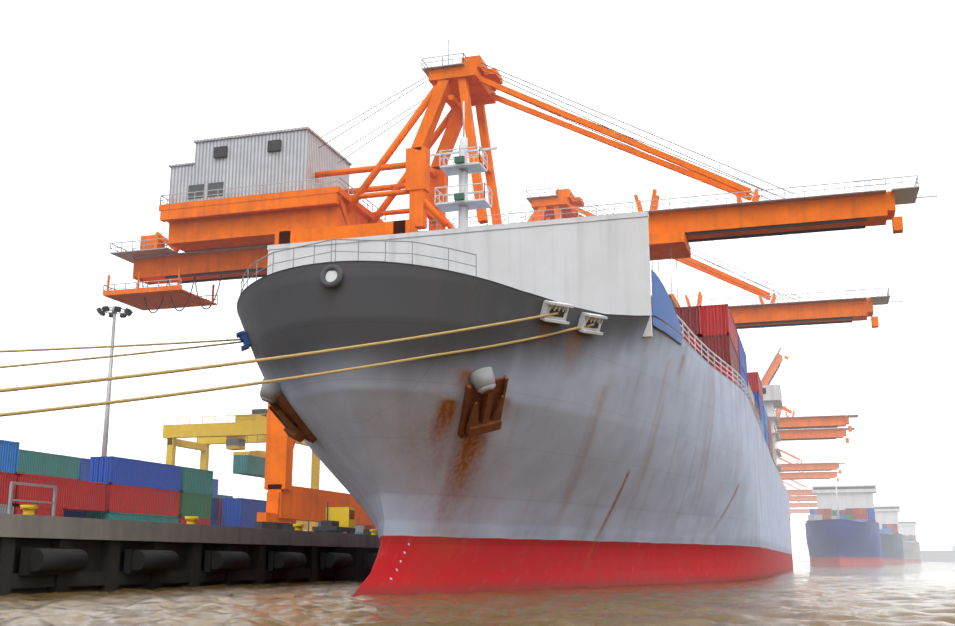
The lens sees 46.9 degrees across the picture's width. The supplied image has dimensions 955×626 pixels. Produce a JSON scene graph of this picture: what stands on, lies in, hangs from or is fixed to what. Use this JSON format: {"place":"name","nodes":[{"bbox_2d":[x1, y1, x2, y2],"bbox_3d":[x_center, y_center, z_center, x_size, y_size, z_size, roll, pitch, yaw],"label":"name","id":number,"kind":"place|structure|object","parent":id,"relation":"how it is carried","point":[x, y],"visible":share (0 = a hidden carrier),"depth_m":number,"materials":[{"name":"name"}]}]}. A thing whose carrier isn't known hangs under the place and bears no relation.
{"place":"outdoors","nodes":[
{"label":"outdoors","id":0,"kind":"place"},
{"bbox_2d":[0,481,379,594],"bbox_3d":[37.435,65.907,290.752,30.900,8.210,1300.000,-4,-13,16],"label":"dock","id":1,"kind":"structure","parent":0,"point":[43,554],"depth_m":62.50,"materials":[{"name":"concrete"}]},
{"bbox_2d":[312,502,354,533],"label":"terminal tractor","id":2,"kind":"object","parent":1,"relation":"on","point":[340,519],"visible":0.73,"depth_m":100.23,"materials":[{"name":"metal"}]},
{"bbox_2d":[103,40,937,534],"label":"crane","id":3,"kind":"object","parent":1,"relation":"on","point":[233,206],"visible":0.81,"depth_m":125.27,"materials":[{"name":"metal"}]},
{"bbox_2d":[487,175,903,328],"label":"crane","id":4,"kind":"object","parent":1,"relation":"on","point":[772,313],"visible":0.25,"depth_m":159.46,"materials":[{"name":"metal"}]},
{"bbox_2d":[761,345,788,384],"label":"crane","id":5,"kind":"object","parent":1,"relation":"on","point":[771,371],"visible":0.04,"depth_m":381.07,"materials":[{"name":"metal"}]},
{"bbox_2d":[775,406,785,416],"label":"crane","id":6,"kind":"object","parent":1,"relation":"on","point":[779,413],"visible":0.04,"depth_m":527.56,"materials":[{"name":"metal"}]},
{"bbox_2d":[783,480,816,500],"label":"crane","id":7,"kind":"object","parent":1,"relation":"on","point":[803,498],"depth_m":630.54,"materials":[{"name":"metal"}]},
{"bbox_2d":[785,480,815,495],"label":"crane","id":8,"kind":"object","parent":1,"relation":"on","point":[806,491],"visible":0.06,"depth_m":574.29,"materials":[{"name":"metal"}]},
{"bbox_2d":[786,487,816,507],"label":"crane","id":9,"kind":"object","parent":1,"relation":"on","point":[798,505],"visible":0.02,"depth_m":705.26,"materials":[{"name":"metal"}]},
{"bbox_2d":[790,501,814,514],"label":"crane","id":10,"kind":"object","parent":1,"relation":"on","point":[794,510],"visible":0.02,"depth_m":789.98,"materials":[{"name":"metal"}]},
{"bbox_2d":[778,456,842,481],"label":"crane","id":11,"kind":"object","parent":1,"relation":"on","point":[799,475],"visible":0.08,"depth_m":460.89,"materials":[{"name":"metal"}]},
{"bbox_2d":[778,444,844,473],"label":"crane","id":12,"kind":"object","parent":1,"relation":"on","point":[795,467],"visible":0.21,"depth_m":418.79,"materials":[{"name":"metal"}]},
{"bbox_2d":[777,401,857,431],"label":"crane","id":13,"kind":"object","parent":1,"relation":"on","point":[812,422],"visible":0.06,"depth_m":282.76,"materials":[{"name":"metal"}]},
{"bbox_2d":[776,410,861,442],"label":"crane","id":14,"kind":"object","parent":1,"relation":"on","point":[810,434],"visible":0.02,"depth_m":309.62,"materials":[{"name":"metal"}]},
{"bbox_2d":[0,562,954,625],"bbox_3d":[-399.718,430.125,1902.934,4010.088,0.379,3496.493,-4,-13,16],"label":"river water","id":15,"kind":"structure","parent":0,"point":[905,594],"depth_m":38.73,"materials":[{"name":"brown liquid"}]},
{"bbox_2d":[805,485,881,565],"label":"ship","id":16,"kind":"object","parent":15,"relation":"on","point":[842,528],"visible":0.98,"depth_m":375.65,"materials":[{"name":"paint"}]},
{"bbox_2d":[874,506,904,563],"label":"ship","id":17,"kind":"object","parent":15,"relation":"on","point":[891,537],"visible":0.4,"depth_m":556.83,"materials":[{"name":"paint"}]},
{"bbox_2d":[899,521,920,562],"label":"ship","id":18,"kind":"object","parent":15,"relation":"on","point":[911,544],"visible":0.42,"depth_m":787.96,"materials":[{"name":"paint"}]},
{"bbox_2d":[0,0,954,560],"label":"sky","id":19,"kind":"structure","parent":0,"point":[99,98],"materials":[{"name":"white"}]},
{"bbox_2d":[793,546,954,561],"bbox_3d":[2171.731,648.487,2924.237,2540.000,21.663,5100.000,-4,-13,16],"label":"bank","id":20,"kind":"structure","parent":0,"point":[937,556],"depth_m":1003.67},
{"label":"yard ground","id":21,"kind":"structure","parent":0,"visible":0},
{"bbox_2d":[96,306,132,455],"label":"light mast","id":22,"kind":"object","parent":21,"relation":"on","point":[103,310],"visible":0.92,"depth_m":127.40,"materials":[{"name":"metal"}]},
{"bbox_2d":[0,440,363,533],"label":"shipping containers","id":23,"kind":"object","parent":21,"relation":"on","point":[112,488],"visible":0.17,"depth_m":109.70,"materials":[{"name":"metal"}]},
{"bbox_2d":[162,409,319,530],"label":"yard gantry","id":24,"kind":"object","parent":21,"relation":"on","point":[239,432],"visible":0.42,"depth_m":161.55,"materials":[{"name":"metal"}]},
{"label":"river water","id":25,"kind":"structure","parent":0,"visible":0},
{"bbox_2d":[237,261,792,596],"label":"ship hull","id":26,"kind":"object","parent":25,"relation":"on","point":[621,451],"visible":0.92,"depth_m":55.90,"materials":[{"name":"grey metal"}]},
{"bbox_2d":[0,101,782,579],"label":"ship fittings","id":27,"kind":"object","parent":26,"relation":"on","point":[596,263],"visible":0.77,"depth_m":62.17,"materials":[{"name":"white paint"}]},
{"bbox_2d":[652,304,775,465],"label":"shipping containers","id":28,"kind":"object","parent":26,"relation":"on","point":[712,328],"visible":0.06,"depth_m":93.97,"materials":[{"name":"red metal"}]}
]}

